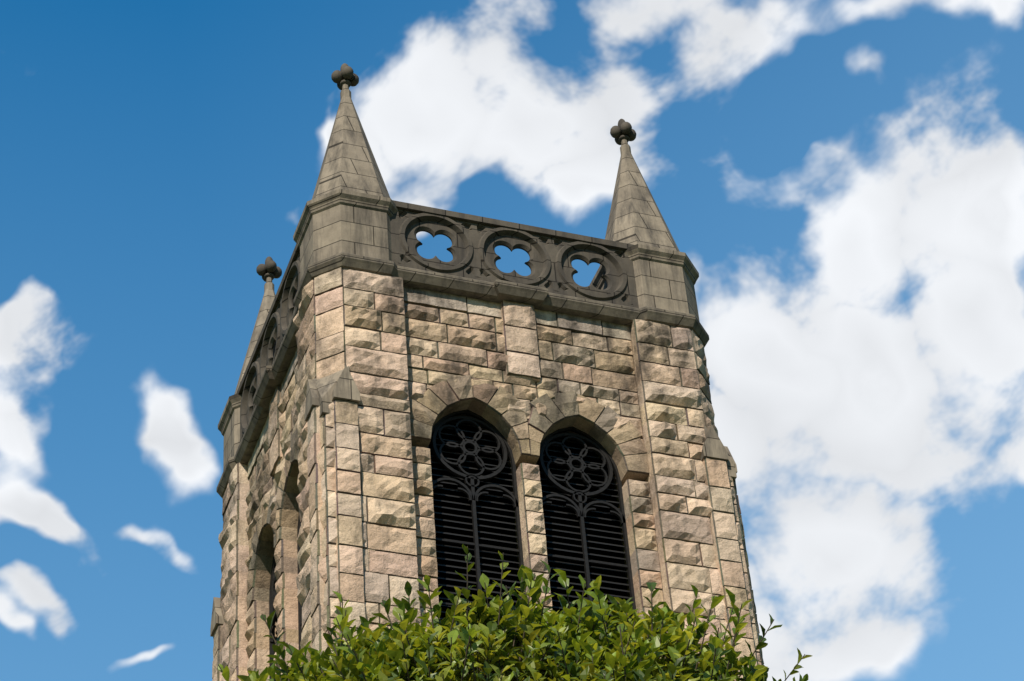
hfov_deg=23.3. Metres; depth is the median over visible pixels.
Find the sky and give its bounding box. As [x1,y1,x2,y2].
[0,0,1023,680]
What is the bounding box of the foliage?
[218,544,811,680]
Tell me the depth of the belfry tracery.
37.05 m
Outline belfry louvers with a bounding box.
[275,422,631,639]
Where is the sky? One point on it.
(841, 182)
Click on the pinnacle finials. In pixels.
(346, 72)
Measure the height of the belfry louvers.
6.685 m
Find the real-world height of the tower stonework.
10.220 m
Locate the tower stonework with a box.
[212,267,766,680]
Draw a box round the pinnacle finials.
[256,63,635,281]
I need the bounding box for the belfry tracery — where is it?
[269,409,636,678]
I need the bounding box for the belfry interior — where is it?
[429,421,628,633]
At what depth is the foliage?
17.01 m

